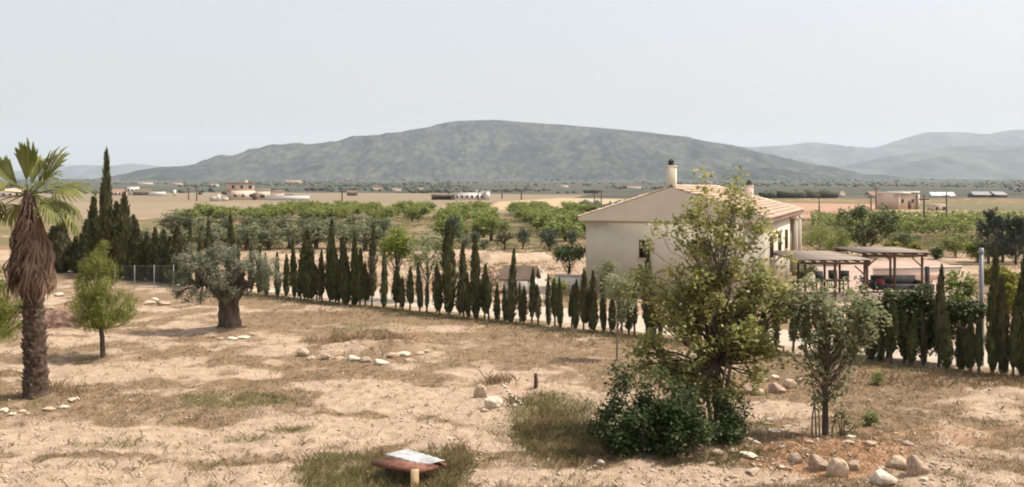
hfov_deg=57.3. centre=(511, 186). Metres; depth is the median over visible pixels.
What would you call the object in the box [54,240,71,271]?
cypress
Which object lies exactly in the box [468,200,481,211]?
almond tree
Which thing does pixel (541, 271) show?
yard dry grass
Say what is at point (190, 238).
cypress
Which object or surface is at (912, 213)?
vine row
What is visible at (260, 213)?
almond tree
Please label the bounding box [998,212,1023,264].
conifer
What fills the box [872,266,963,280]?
patio wall
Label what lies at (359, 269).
cypress
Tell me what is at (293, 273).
cypress
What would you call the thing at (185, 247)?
cypress
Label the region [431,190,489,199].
farmhouse
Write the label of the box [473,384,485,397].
rock
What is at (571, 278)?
garden wall
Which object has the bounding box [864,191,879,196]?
farm building
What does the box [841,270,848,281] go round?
garden chair
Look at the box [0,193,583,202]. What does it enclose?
fallow field
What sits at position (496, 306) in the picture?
cypress
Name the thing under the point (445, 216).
almond tree
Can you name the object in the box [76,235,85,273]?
cypress
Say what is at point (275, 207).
almond tree
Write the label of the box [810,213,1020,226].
vine row
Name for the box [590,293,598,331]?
cypress
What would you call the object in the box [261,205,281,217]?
almond tree
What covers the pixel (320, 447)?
green grass
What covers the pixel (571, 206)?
almond tree
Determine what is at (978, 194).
farm building
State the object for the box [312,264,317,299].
cypress
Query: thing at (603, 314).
cypress
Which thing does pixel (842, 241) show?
bushy tree
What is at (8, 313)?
young pine
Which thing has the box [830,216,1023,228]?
vine row
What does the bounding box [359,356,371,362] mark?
rock
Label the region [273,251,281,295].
cypress
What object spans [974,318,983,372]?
cypress
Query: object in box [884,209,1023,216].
golden field
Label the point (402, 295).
cypress
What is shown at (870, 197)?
utility pole
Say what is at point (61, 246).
cypress
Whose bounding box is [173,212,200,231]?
olive tree
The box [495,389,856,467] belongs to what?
weeds
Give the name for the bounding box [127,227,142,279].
cypress
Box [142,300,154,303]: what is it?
rock
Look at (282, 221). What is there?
olive tree
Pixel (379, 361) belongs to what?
rock
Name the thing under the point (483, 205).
almond tree
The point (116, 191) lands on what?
house
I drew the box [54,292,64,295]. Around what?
rock
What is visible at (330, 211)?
almond tree
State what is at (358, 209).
almond tree
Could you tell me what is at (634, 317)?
cypress
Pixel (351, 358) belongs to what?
rock
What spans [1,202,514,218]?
stubble field
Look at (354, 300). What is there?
cypress
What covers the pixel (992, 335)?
cypress
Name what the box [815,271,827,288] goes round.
garden chair
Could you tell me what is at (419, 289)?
cypress
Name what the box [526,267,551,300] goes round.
driveway
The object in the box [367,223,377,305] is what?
cypress
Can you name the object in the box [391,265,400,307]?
cypress
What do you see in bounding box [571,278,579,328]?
cypress
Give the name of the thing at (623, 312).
cypress
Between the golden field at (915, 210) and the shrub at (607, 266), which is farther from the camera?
the golden field at (915, 210)
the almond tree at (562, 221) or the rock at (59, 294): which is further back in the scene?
the almond tree at (562, 221)
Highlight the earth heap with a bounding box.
[44,310,84,328]
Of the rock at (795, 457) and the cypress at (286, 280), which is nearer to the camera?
the rock at (795, 457)
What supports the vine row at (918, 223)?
on the ground at (170, 317)
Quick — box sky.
[0,0,1023,170]
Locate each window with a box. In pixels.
[637,240,651,259]
[690,239,711,256]
[770,235,774,259]
[778,232,780,250]
[785,229,789,250]
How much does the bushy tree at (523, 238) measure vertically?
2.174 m
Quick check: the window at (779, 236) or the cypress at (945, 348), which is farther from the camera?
the window at (779, 236)
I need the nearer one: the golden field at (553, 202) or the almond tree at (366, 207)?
the almond tree at (366, 207)
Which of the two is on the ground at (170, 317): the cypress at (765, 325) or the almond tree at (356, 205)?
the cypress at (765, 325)
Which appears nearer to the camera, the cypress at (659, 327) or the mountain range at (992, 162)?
the cypress at (659, 327)
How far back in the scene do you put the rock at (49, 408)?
25.09 m
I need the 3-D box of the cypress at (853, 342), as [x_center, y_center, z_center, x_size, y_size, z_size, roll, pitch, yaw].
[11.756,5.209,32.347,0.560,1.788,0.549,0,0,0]
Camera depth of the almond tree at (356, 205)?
189.86 m
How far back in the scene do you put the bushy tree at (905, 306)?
32.02 m
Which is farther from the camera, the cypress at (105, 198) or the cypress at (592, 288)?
the cypress at (105, 198)
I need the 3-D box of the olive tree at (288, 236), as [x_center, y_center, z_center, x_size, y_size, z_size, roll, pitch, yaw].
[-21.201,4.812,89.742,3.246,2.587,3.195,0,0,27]
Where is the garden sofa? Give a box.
[868,275,920,292]
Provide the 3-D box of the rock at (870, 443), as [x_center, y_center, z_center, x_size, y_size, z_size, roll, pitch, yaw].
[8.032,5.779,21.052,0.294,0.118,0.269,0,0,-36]
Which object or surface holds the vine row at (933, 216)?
on the ground at (170, 317)
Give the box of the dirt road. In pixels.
[248,286,1016,369]
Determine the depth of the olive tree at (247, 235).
87.22 m
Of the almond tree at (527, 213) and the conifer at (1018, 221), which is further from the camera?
the almond tree at (527, 213)
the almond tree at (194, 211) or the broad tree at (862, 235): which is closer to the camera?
the broad tree at (862, 235)
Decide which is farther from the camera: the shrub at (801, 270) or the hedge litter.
the shrub at (801, 270)
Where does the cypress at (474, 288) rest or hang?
on the ground at (170, 317)
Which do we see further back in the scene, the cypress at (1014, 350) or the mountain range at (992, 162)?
the mountain range at (992, 162)
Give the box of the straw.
[0,302,1023,486]
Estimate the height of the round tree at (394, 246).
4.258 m
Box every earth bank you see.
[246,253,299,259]
[480,252,559,262]
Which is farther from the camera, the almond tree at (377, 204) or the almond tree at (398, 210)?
the almond tree at (377, 204)
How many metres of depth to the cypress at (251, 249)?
52.59 m
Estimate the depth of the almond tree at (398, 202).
211.57 m
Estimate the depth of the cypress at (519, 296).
41.15 m
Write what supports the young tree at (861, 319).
on the ground at (170, 317)
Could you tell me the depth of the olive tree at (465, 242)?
89.86 m
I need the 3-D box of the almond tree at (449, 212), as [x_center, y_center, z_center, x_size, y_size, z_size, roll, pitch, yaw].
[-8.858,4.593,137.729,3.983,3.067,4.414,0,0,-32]
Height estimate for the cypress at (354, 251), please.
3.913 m
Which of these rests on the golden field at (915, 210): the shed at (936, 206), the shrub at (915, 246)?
the shed at (936, 206)
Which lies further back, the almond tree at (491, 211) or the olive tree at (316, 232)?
the almond tree at (491, 211)
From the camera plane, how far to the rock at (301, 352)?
32.73 m
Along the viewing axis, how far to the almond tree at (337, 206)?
161.33 m
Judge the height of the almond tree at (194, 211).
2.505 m
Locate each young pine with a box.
[0,261,22,345]
[64,238,142,357]
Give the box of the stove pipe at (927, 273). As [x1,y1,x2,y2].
[920,266,934,292]
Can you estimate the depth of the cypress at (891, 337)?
31.44 m
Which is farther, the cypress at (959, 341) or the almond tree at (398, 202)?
the almond tree at (398, 202)
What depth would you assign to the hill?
4246.00 m
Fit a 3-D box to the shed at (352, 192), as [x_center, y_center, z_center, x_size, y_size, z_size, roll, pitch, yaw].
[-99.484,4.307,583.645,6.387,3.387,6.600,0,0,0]
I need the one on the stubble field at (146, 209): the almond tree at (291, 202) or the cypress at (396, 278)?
the almond tree at (291, 202)
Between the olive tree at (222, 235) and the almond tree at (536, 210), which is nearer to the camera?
the olive tree at (222, 235)
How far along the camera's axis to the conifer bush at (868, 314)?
32.96 m
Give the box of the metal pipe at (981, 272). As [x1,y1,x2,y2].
[978,248,983,365]
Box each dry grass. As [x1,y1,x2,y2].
[49,306,1023,399]
[194,248,1020,306]
[330,404,621,486]
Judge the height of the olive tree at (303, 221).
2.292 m
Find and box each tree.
[141,226,172,241]
[151,210,188,233]
[166,238,284,328]
[167,226,197,246]
[172,207,199,220]
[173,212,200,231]
[186,220,222,247]
[191,215,215,227]
[193,202,210,215]
[195,205,217,218]
[198,223,236,249]
[202,205,222,217]
[212,207,235,219]
[212,213,237,230]
[213,206,240,217]
[233,222,263,249]
[236,214,258,230]
[237,207,254,215]
[243,206,260,213]
[243,208,274,221]
[252,214,279,230]
[252,224,286,249]
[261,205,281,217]
[262,203,283,217]
[265,204,289,217]
[270,213,297,230]
[271,223,303,248]
[277,201,295,206]
[277,206,297,215]
[285,203,301,215]
[294,217,313,231]
[295,204,324,216]
[297,200,316,211]
[297,202,310,210]
[297,218,338,248]
[298,207,316,220]
[308,214,333,230]
[309,206,338,219]
[319,204,344,216]
[321,219,362,247]
[322,216,343,230]
[324,204,351,218]
[333,200,349,206]
[339,205,363,213]
[341,206,355,217]
[341,212,363,227]
[343,223,384,250]
[346,203,365,215]
[347,202,370,210]
[355,214,381,233]
[360,207,390,220]
[363,202,375,209]
[367,227,405,250]
[368,201,381,209]
[370,205,394,217]
[372,205,401,218]
[373,216,394,231]
[376,221,416,273]
[386,204,402,212]
[391,202,410,213]
[396,199,411,212]
[401,205,421,220]
[402,225,444,289]
[406,201,428,207]
[407,205,433,218]
[421,201,437,210]
[424,221,465,233]
[431,205,462,219]
[433,213,465,223]
[433,218,474,238]
[440,207,467,221]
[443,214,462,241]
[447,204,472,214]
[455,208,470,220]
[455,233,471,247]
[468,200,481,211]
[468,230,480,243]
[469,215,496,236]
[470,208,492,218]
[470,211,496,218]
[471,201,484,207]
[471,212,516,240]
[473,208,499,218]
[476,202,496,210]
[477,238,490,249]
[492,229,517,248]
[504,201,526,212]
[507,204,522,212]
[512,207,541,220]
[514,206,530,222]
[515,227,531,248]
[519,203,539,208]
[519,210,549,226]
[526,211,546,228]
[527,201,549,205]
[527,207,553,222]
[532,212,558,230]
[533,202,550,207]
[535,211,575,227]
[536,227,559,250]
[541,220,585,240]
[542,213,571,236]
[543,206,564,213]
[550,242,585,273]
[562,201,574,208]
[565,202,589,211]
[566,230,577,248]
[568,210,588,228]
[570,204,589,211]
[575,220,585,234]
[577,204,599,211]
[619,163,801,425]
[779,272,892,435]
[801,219,840,250]
[815,228,857,264]
[832,202,901,246]
[944,268,978,335]
[945,295,986,340]
[986,265,1020,321]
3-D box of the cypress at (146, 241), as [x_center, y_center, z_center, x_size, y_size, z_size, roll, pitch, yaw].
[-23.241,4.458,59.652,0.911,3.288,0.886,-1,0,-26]
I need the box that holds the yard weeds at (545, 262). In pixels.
[183,247,1022,305]
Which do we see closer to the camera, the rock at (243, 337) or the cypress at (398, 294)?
the rock at (243, 337)
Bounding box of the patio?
[795,261,965,315]
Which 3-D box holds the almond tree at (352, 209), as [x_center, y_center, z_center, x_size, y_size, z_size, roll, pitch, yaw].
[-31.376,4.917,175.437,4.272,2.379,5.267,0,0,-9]
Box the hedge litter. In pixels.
[242,293,1023,388]
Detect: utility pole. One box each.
[868,195,873,209]
[873,186,878,209]
[919,195,928,224]
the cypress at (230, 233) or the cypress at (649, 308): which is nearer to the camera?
the cypress at (649, 308)
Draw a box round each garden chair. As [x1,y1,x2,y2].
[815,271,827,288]
[828,270,836,286]
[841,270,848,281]
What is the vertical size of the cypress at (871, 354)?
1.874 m
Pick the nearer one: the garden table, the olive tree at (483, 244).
the garden table
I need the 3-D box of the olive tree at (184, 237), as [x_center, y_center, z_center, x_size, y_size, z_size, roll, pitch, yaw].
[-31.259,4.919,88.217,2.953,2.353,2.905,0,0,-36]
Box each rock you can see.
[0,408,8,413]
[43,406,55,410]
[44,306,53,309]
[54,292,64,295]
[59,405,69,408]
[67,397,76,401]
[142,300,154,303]
[156,301,170,305]
[226,336,237,339]
[236,335,250,338]
[297,348,308,356]
[320,353,334,359]
[335,356,344,359]
[346,355,359,361]
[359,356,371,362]
[373,359,388,364]
[386,352,399,357]
[398,351,410,356]
[415,351,424,354]
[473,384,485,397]
[484,396,502,408]
[597,459,605,464]
[712,449,723,456]
[739,451,756,457]
[744,384,764,395]
[745,468,759,473]
[758,429,766,433]
[768,383,785,393]
[769,428,781,432]
[782,378,796,388]
[784,466,792,470]
[789,452,802,463]
[809,454,827,471]
[826,457,848,477]
[844,440,853,443]
[848,460,859,470]
[862,440,876,445]
[870,469,897,485]
[886,455,906,469]
[901,441,913,445]
[906,455,928,476]
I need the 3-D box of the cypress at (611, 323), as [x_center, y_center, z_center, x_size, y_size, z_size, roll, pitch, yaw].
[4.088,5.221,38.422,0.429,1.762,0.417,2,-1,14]
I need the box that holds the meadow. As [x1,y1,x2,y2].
[920,206,1023,209]
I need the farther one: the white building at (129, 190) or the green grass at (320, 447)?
the white building at (129, 190)
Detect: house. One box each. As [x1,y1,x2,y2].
[0,188,23,196]
[111,189,126,194]
[578,159,804,298]
[877,191,919,209]
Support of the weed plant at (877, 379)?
on the ground at (170, 317)
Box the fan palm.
[0,138,97,399]
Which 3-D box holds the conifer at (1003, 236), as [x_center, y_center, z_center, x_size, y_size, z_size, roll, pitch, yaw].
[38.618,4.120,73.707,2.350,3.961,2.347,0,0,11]
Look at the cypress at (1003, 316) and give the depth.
29.66 m
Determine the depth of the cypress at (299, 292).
49.79 m
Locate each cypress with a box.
[47,225,55,241]
[52,222,72,255]
[53,221,71,272]
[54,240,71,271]
[66,235,79,272]
[72,241,81,272]
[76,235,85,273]
[78,219,87,244]
[83,193,98,235]
[83,218,97,275]
[97,146,113,254]
[101,205,112,277]
[102,221,111,277]
[104,201,122,276]
[107,223,121,279]
[114,191,133,279]
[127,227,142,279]
[131,218,141,246]
[132,240,146,280]
[143,231,149,279]
[144,242,153,280]
[147,226,158,279]
[149,239,157,281]
[150,232,160,274]
[153,228,167,282]
[163,235,172,283]
[163,246,178,284]
[168,224,180,284]
[177,239,183,284]
[180,245,186,286]
[186,218,193,276]
[194,232,201,287]
[205,219,211,279]
[209,241,215,282]
[225,213,235,270]
[235,240,240,279]
[247,244,254,292]
[255,248,262,293]
[263,252,269,294]
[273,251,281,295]
[282,254,290,296]
[289,237,296,297]
[296,265,301,298]
[297,229,315,299]
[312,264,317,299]
[317,249,323,299]
[317,257,325,300]
[324,218,335,300]
[329,244,338,301]
[333,259,340,302]
[337,235,350,294]
[339,251,350,303]
[349,230,357,296]
[351,257,358,304]
[353,248,363,305]
[360,262,369,305]
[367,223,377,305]
[379,248,387,306]
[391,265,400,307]
[396,276,404,307]
[399,277,405,309]
[405,267,414,310]
[415,262,423,311]
[424,279,429,311]
[431,264,440,312]
[437,274,442,314]
[439,219,457,314]
[455,286,462,314]
[456,243,467,316]
[464,273,470,317]
[468,232,480,318]
[479,264,489,318]
[484,274,492,319]
[492,283,500,319]
[501,285,508,320]
[506,247,517,322]
[517,281,521,322]
[519,286,528,323]
[528,268,535,322]
[532,284,542,324]
[544,274,551,324]
[549,278,557,326]
[556,276,563,327]
[568,284,574,327]
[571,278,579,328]
[578,267,588,329]
[587,270,598,329]
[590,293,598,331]
[599,279,606,331]
[607,294,615,332]
[617,285,624,332]
[622,298,632,333]
[630,290,638,335]
[641,249,652,333]
[645,293,656,337]
[655,298,663,335]
[758,309,769,338]
[773,314,780,347]
[788,312,797,350]
[846,317,860,359]
[863,316,876,359]
[873,315,886,361]
[883,297,900,363]
[897,310,909,363]
[905,315,919,365]
[917,311,928,365]
[933,263,946,366]
[938,311,955,369]
[954,320,964,369]
[963,314,977,370]
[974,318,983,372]
[983,245,1000,373]
[994,273,1009,374]
[1006,295,1021,376]
[1013,249,1023,375]
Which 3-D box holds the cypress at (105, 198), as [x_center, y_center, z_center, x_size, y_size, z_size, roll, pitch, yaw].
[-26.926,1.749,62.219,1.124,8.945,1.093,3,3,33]
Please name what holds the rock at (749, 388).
on the ground at (170, 317)
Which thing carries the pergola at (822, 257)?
on the patio
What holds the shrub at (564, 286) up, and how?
on the ground at (170, 317)
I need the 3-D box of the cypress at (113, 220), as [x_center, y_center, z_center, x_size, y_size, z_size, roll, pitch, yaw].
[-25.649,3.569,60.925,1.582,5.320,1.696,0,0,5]
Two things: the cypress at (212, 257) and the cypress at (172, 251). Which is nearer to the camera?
the cypress at (212, 257)
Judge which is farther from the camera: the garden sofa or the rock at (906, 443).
the garden sofa
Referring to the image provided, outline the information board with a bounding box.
[371,449,445,486]
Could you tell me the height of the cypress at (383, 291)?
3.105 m
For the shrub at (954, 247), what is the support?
on the ground at (170, 317)
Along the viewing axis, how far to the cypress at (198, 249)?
54.86 m
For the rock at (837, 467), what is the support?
on the ground at (170, 317)
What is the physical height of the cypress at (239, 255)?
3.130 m
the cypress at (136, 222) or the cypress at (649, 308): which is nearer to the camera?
the cypress at (649, 308)
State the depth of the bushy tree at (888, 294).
32.54 m
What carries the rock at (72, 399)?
on the ground at (170, 317)
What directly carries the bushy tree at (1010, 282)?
on the ground at (170, 317)
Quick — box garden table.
[816,279,849,293]
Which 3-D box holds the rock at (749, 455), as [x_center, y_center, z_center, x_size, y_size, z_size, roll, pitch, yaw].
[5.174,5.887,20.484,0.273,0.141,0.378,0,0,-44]
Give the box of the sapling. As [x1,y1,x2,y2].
[599,273,637,359]
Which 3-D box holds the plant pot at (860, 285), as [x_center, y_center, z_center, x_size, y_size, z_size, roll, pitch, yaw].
[19.618,5.435,52.310,0.742,1.131,0.730,0,0,-28]
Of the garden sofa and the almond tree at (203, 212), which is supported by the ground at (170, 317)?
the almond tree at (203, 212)
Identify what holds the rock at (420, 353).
on the ground at (170, 317)
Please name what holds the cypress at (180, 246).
on the ground at (170, 317)
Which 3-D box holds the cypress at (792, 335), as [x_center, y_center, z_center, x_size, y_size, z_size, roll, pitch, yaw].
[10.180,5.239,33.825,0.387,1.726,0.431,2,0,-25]
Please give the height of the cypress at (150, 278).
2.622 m
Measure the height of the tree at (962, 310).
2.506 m
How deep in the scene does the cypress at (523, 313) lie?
40.76 m
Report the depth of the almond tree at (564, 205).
205.84 m
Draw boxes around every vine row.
[810,209,1023,217]
[810,212,1023,223]
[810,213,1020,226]
[811,211,1022,221]
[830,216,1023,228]
[836,217,975,232]
[839,219,973,235]
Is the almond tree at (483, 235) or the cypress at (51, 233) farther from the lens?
the almond tree at (483, 235)
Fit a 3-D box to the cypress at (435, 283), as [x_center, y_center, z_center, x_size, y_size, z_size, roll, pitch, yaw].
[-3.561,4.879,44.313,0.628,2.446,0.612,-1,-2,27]
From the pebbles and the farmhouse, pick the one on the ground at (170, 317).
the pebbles
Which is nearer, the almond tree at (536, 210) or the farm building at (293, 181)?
the almond tree at (536, 210)
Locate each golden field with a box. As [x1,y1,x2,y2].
[490,198,623,210]
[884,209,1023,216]
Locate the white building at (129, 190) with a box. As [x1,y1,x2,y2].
[126,187,138,194]
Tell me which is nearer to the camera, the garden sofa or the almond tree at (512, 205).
the garden sofa
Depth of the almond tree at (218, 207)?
174.86 m
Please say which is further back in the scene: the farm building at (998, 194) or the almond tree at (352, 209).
the farm building at (998, 194)
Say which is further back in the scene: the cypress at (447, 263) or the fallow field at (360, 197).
the fallow field at (360, 197)
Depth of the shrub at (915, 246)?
78.71 m
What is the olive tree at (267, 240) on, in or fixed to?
on the ground at (170, 317)
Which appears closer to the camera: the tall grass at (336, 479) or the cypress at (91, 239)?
the tall grass at (336, 479)
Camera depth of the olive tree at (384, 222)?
114.41 m
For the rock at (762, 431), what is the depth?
22.39 m
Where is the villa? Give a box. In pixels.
[225,181,283,199]
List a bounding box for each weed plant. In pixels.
[830,407,861,436]
[858,410,880,426]
[870,369,887,384]
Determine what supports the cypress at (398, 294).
on the ground at (170, 317)
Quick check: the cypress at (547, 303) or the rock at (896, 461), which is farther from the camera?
the cypress at (547, 303)
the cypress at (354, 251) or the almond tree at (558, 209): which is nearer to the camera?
the cypress at (354, 251)
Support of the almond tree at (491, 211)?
on the ground at (170, 317)
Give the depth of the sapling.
32.28 m
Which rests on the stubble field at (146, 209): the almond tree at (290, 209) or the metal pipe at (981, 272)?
the almond tree at (290, 209)
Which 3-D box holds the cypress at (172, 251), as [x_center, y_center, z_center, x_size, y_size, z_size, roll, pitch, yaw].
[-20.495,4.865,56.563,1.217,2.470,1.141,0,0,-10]
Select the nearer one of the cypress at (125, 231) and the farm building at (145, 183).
the cypress at (125, 231)
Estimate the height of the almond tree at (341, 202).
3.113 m
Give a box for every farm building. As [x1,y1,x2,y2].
[138,182,152,184]
[285,180,301,182]
[392,188,401,191]
[627,186,640,188]
[838,191,845,196]
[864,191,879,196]
[928,192,954,196]
[967,191,991,196]
[989,191,1007,196]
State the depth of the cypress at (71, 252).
64.69 m
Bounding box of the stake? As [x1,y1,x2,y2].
[534,373,537,388]
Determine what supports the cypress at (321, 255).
on the ground at (170, 317)
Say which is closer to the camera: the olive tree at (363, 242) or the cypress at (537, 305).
the cypress at (537, 305)
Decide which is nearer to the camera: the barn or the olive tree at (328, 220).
the olive tree at (328, 220)
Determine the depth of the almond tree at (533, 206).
176.13 m
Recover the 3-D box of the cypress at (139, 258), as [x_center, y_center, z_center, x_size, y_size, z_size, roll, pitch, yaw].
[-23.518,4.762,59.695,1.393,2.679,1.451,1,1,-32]
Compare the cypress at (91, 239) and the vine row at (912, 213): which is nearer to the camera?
the cypress at (91, 239)
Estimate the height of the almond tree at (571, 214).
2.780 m
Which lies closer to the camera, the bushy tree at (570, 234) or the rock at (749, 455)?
the rock at (749, 455)
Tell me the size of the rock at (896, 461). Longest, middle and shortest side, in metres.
0.436 x 0.346 x 0.306 m
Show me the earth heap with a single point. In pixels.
(56, 319)
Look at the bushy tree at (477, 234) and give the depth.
90.90 m
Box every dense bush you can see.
[580,359,721,459]
[698,387,754,444]
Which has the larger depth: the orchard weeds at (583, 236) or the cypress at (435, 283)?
the orchard weeds at (583, 236)
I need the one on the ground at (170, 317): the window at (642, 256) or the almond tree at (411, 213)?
the almond tree at (411, 213)
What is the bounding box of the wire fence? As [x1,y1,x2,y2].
[115,265,173,289]
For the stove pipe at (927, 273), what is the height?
1.470 m
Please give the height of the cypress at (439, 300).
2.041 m
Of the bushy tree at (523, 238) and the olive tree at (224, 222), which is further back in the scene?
the olive tree at (224, 222)
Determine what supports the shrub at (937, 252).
on the ground at (170, 317)
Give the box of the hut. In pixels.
[500,265,540,293]
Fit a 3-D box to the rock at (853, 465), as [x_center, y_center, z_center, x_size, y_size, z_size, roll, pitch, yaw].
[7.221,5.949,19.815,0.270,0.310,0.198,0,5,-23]
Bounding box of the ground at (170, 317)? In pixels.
[0,179,1023,486]
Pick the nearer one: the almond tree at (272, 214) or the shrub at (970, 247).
the shrub at (970, 247)
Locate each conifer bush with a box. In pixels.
[845,296,883,354]
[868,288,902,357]
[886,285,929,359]
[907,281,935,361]
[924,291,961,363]
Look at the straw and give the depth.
24.32 m
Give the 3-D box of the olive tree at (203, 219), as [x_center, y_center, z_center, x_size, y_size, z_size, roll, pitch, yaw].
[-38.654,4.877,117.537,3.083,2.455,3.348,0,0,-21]
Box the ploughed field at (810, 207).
[786,203,878,218]
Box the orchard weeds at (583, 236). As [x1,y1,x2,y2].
[165,209,1023,249]
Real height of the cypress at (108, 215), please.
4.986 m
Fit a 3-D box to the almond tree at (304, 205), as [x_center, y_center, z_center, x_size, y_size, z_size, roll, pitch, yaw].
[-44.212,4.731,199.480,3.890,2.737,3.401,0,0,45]
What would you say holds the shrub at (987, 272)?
on the ground at (170, 317)
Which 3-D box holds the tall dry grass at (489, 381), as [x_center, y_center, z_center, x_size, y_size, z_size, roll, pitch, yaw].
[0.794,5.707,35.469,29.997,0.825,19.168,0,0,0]
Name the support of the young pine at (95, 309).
on the ground at (170, 317)
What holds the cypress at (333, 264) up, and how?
on the ground at (170, 317)
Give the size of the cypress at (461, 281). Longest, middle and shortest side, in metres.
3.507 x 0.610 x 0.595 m
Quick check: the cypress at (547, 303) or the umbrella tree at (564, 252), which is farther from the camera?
the umbrella tree at (564, 252)
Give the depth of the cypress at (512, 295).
41.13 m
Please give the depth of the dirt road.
42.08 m
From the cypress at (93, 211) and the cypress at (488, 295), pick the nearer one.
the cypress at (488, 295)
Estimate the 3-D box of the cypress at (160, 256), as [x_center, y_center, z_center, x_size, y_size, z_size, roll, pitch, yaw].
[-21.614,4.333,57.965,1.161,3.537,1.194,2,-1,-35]
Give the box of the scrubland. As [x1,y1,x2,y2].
[0,178,1023,208]
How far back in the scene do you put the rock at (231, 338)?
36.45 m
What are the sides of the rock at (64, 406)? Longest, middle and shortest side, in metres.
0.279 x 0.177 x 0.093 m
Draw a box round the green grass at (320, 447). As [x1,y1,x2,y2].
[0,309,1023,486]
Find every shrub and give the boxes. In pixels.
[544,274,570,293]
[587,258,620,290]
[792,261,818,281]
[882,241,903,253]
[886,230,921,247]
[904,241,922,250]
[928,246,944,258]
[935,233,973,256]
[962,239,993,261]
[978,264,999,285]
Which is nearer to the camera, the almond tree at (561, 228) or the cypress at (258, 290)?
the cypress at (258, 290)
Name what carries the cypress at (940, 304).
on the ground at (170, 317)
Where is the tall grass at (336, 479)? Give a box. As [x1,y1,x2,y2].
[288,440,479,486]
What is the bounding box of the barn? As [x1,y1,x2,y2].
[133,189,153,194]
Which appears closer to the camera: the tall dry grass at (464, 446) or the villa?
the tall dry grass at (464, 446)
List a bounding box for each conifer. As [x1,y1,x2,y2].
[970,206,1007,263]
[990,214,1017,261]
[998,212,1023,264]
[1013,228,1023,255]
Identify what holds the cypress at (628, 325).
on the ground at (170, 317)
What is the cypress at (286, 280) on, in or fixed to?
on the ground at (170, 317)
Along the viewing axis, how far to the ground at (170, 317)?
27.50 m
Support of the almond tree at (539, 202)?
on the stubble field at (146, 209)
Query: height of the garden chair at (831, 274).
1.031 m
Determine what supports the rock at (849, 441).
on the ground at (170, 317)
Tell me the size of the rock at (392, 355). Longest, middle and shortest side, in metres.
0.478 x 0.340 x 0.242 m
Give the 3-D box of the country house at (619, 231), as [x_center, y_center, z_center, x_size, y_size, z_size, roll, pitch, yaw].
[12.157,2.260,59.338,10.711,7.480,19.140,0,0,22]
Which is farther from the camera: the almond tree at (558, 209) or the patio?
the almond tree at (558, 209)
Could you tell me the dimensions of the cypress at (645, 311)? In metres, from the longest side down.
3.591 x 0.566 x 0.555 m
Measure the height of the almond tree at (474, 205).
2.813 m
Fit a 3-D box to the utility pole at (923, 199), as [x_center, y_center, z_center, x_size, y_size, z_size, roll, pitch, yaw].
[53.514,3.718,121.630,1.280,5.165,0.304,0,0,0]
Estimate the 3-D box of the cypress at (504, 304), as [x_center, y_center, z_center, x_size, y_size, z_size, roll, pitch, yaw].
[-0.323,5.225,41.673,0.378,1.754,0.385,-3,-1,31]
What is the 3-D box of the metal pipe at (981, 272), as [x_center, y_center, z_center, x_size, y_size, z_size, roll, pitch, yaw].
[15.662,4.084,31.264,0.172,4.032,0.180,0,0,0]
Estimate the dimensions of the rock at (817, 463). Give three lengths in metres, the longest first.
0.442 x 0.403 x 0.292 m
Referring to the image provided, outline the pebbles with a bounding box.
[0,304,1023,486]
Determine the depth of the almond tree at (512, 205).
191.95 m
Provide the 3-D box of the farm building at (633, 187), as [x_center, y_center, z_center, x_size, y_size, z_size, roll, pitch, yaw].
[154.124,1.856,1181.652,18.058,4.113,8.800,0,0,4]
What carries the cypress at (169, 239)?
on the ground at (170, 317)
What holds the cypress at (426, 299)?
on the ground at (170, 317)
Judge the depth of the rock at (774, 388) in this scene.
27.16 m
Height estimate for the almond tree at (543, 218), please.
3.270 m
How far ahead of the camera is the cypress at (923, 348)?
31.27 m
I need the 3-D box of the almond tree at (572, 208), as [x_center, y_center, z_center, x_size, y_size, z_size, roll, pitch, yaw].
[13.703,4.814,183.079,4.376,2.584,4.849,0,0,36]
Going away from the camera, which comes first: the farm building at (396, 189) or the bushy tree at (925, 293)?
the bushy tree at (925, 293)
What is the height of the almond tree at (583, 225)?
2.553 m
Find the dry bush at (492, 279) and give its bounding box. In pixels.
[479,266,502,289]
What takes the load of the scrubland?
on the ground at (170, 317)
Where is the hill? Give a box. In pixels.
[89,120,918,179]
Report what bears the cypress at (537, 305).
on the ground at (170, 317)
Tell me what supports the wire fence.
on the ground at (170, 317)
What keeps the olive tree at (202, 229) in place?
on the ground at (170, 317)
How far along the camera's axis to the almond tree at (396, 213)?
169.11 m
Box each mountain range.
[0,164,160,178]
[738,129,1023,167]
[839,145,1023,179]
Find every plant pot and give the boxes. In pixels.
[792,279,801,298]
[856,275,869,293]
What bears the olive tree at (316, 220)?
on the ground at (170, 317)
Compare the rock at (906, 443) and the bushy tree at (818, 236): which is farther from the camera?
the bushy tree at (818, 236)
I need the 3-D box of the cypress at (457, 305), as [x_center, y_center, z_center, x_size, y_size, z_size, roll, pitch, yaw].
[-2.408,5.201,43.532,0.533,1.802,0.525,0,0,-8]
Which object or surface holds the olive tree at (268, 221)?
on the ground at (170, 317)
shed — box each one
[347,190,357,195]
[926,204,948,209]
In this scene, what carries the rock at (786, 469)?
on the ground at (170, 317)
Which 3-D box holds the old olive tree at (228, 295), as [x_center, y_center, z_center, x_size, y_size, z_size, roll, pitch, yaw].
[-11.662,3.973,38.389,4.736,3.727,2.492,0,0,0]
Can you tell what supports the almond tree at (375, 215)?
on the ground at (170, 317)
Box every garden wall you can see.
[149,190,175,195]
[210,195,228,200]
[267,195,309,199]
[554,274,581,290]
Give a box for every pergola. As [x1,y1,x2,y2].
[772,251,873,305]
[833,247,931,296]
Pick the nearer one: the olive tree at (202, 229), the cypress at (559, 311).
the cypress at (559, 311)

